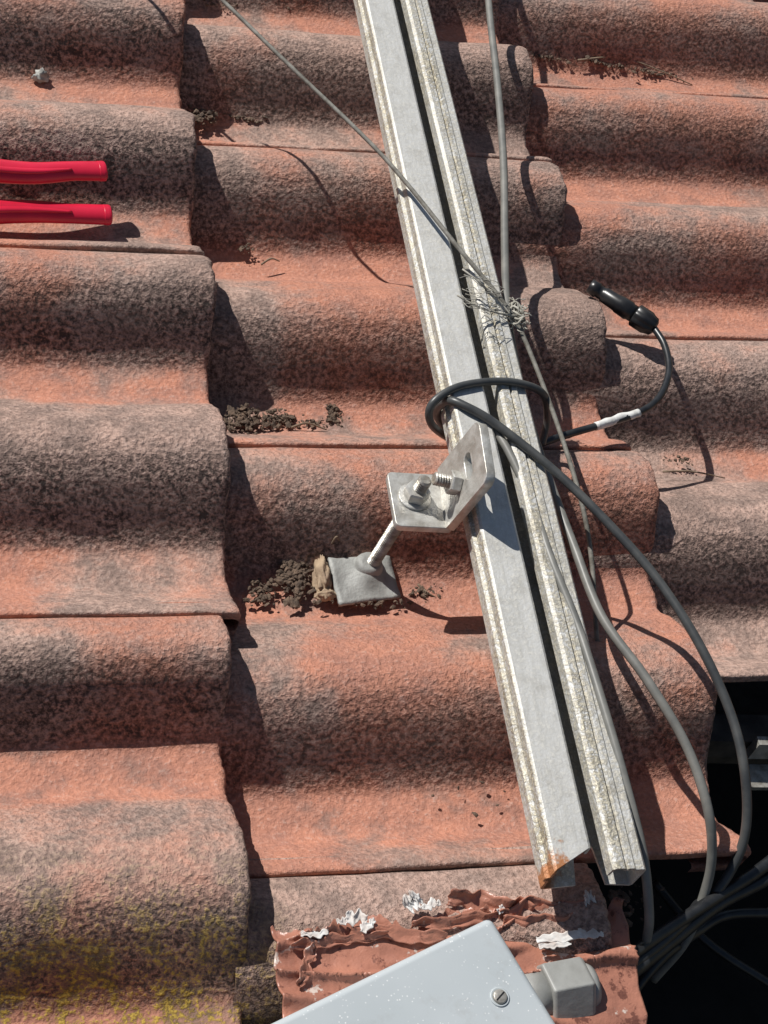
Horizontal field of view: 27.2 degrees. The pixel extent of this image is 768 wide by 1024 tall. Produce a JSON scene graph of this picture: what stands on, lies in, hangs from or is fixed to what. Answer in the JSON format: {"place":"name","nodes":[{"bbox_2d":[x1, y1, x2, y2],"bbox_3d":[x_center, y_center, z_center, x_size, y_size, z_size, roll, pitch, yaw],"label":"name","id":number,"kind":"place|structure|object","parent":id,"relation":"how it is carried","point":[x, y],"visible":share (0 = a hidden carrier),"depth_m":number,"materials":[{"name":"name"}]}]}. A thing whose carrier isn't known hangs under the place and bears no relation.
{"place":"outdoors","nodes":[
{"label":"outdoors","id":0,"kind":"place"},
{"bbox_2d":[707,681,767,763],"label":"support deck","id":1,"kind":"structure","parent":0,"point":[748,698],"depth_m":1.06,"materials":[{"name":"black"}]},
{"bbox_2d":[0,0,767,1023],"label":"tiles","id":2,"kind":"object","parent":1,"relation":"on","point":[208,776],"visible":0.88,"depth_m":1.02,"materials":[{"name":"ceramic"}]},
{"bbox_2d":[31,67,49,83],"bbox_3d":[-0.257,-0.326,1.193,0.011,0.014,0.011,22,58,19],"label":"pebble","id":3,"kind":"object","parent":2,"relation":"on","point":[40,76],"visible":1,"depth_m":1.19,"materials":[{"name":"white stone"}]},
{"bbox_2d":[0,159,112,224],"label":"pliers","id":4,"kind":"object","parent":2,"relation":"on","point":[13,211],"visible":1,"depth_m":1.07,"materials":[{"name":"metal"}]},
{"bbox_2d":[312,422,494,606],"bbox_3d":[0.008,0.003,0.940,0.077,0.136,0.048,3,51,-16],"label":"roof bracket","id":5,"kind":"object","parent":2,"relation":"attached to","point":[450,493],"visible":1,"depth_m":0.93,"materials":[{"name":"metal"}]},
{"bbox_2d":[353,0,645,888],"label":"mounting rail","id":6,"kind":"object","parent":5,"relation":"attached to","point":[573,788],"visible":0.94,"depth_m":0.93,"materials":[{"name":"metal"}]},
{"bbox_2d":[425,377,550,444],"bbox_3d":[0.065,-0.059,0.985,0.093,0.048,0.028,3,51,-16],"label":"electrical cable","id":7,"kind":"object","parent":6,"relation":"attached to","point":[434,401],"visible":0.82,"depth_m":0.97,"materials":[{"name":"black rubber"}]},
{"bbox_2d":[457,269,531,332],"bbox_3d":[0.069,-0.131,1.014,0.056,0.026,0.039,3,51,-16],"label":"frayed twine","id":8,"kind":"object","parent":6,"relation":"attached to","point":[519,313],"visible":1,"depth_m":1.01,"materials":[{"name":"grey fabric"}]},
{"bbox_2d":[493,428,653,943],"bbox_3d":[0.106,0.084,0.901,0.016,0.078,0.313,-13,53,-5],"label":"electrical cable","id":9,"kind":"object","parent":6,"relation":"attached to","point":[646,877],"visible":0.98,"depth_m":0.86,"materials":[{"name":"grey plastic"}]},
{"bbox_2d":[433,396,751,892],"bbox_3d":[0.132,0.063,0.932,0.068,0.130,0.322,-23,55,-13],"label":"electrical cable","id":10,"kind":"object","parent":6,"relation":"attached to","point":[621,537],"visible":0.96,"depth_m":0.91,"materials":[{"name":"black rubber"}]},
{"bbox_2d":[220,0,599,641],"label":"wire","id":11,"kind":"object","parent":2,"relation":"on","point":[352,125],"visible":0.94,"depth_m":1.02,"materials":[{"name":"grey metal"}]},
{"bbox_2d":[272,920,601,1023],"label":"junction box","id":12,"kind":"object","parent":2,"relation":"attached to","point":[474,974],"visible":1,"depth_m":0.76,"materials":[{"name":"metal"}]},
{"bbox_2d":[188,0,692,926],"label":"moss debris","id":13,"kind":"object","parent":2,"relation":"on","point":[290,572],"visible":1,"depth_m":1.04,"materials":[{"name":"brown plant"}]},
{"bbox_2d":[300,890,603,949],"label":"paint flakes","id":14,"kind":"object","parent":2,"relation":"on","point":[411,900],"visible":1,"depth_m":0.81,"materials":[{"name":"white paint"}]},
{"bbox_2d":[270,888,647,1023],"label":"painted flashing","id":15,"kind":"object","parent":2,"relation":"on","point":[312,970],"visible":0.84,"depth_m":0.80,"materials":[{"name":"metal"}]},
{"bbox_2d":[261,57,724,596],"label":"dry twigs","id":16,"kind":"object","parent":2,"relation":"on","point":[663,471],"visible":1,"depth_m":1.11,"materials":[{"name":"brown plant"}]},
{"bbox_2d":[485,0,716,983],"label":"conduit cable","id":17,"kind":"object","parent":2,"relation":"attached to","point":[628,654],"visible":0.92,"depth_m":0.92,"materials":[{"name":"grey plastic"}]},
{"bbox_2d":[542,279,672,446],"bbox_3d":[0.141,-0.101,1.081,0.127,0.018,0.158,3,51,-16],"label":"plug connector","id":18,"kind":"object","parent":2,"relation":"attached to","point":[642,319],"visible":0.95,"depth_m":1.12,"materials":[{"name":"black plastic"}]},
{"bbox_2d":[637,894,698,965],"bbox_3d":[0.145,0.231,0.853,0.105,0.059,0.012,-40,60,-23],"label":"electrical cable","id":19,"kind":"object","parent":2,"relation":"attached to","point":[659,947],"visible":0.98,"depth_m":0.85,"materials":[{"name":"black rubber"}]},
{"bbox_2d":[634,855,767,957],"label":"electrical cable","id":20,"kind":"object","parent":2,"relation":"attached to","point":[699,908],"visible":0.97,"depth_m":0.87,"materials":[{"name":"black rubber"}]},
{"bbox_2d":[637,872,767,976],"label":"electrical cable","id":21,"kind":"object","parent":2,"relation":"attached to","point":[759,884],"visible":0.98,"depth_m":0.87,"materials":[{"name":"black rubber"}]},
{"bbox_2d":[638,908,767,990],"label":"electrical cable","id":22,"kind":"object","parent":2,"relation":"attached to","point":[716,919],"visible":0.63,"depth_m":0.91,"materials":[{"name":"black rubber"}]},
{"bbox_2d":[652,879,767,987],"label":"electrical cable","id":23,"kind":"object","parent":2,"relation":"attached to","point":[708,942],"visible":0.78,"depth_m":0.92,"materials":[{"name":"black rubber"}]},
{"bbox_2d":[707,714,767,756],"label":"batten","id":24,"kind":"object","parent":1,"relation":"attached to","point":[752,727],"depth_m":1.02,"materials":[{"name":"black wood"}]},
{"bbox_2d":[746,736,767,789],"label":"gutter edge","id":25,"kind":"object","parent":1,"relation":"attached to","point":[757,748],"visible":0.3,"depth_m":1.01,"materials":[{"name":"metal"}]}
]}

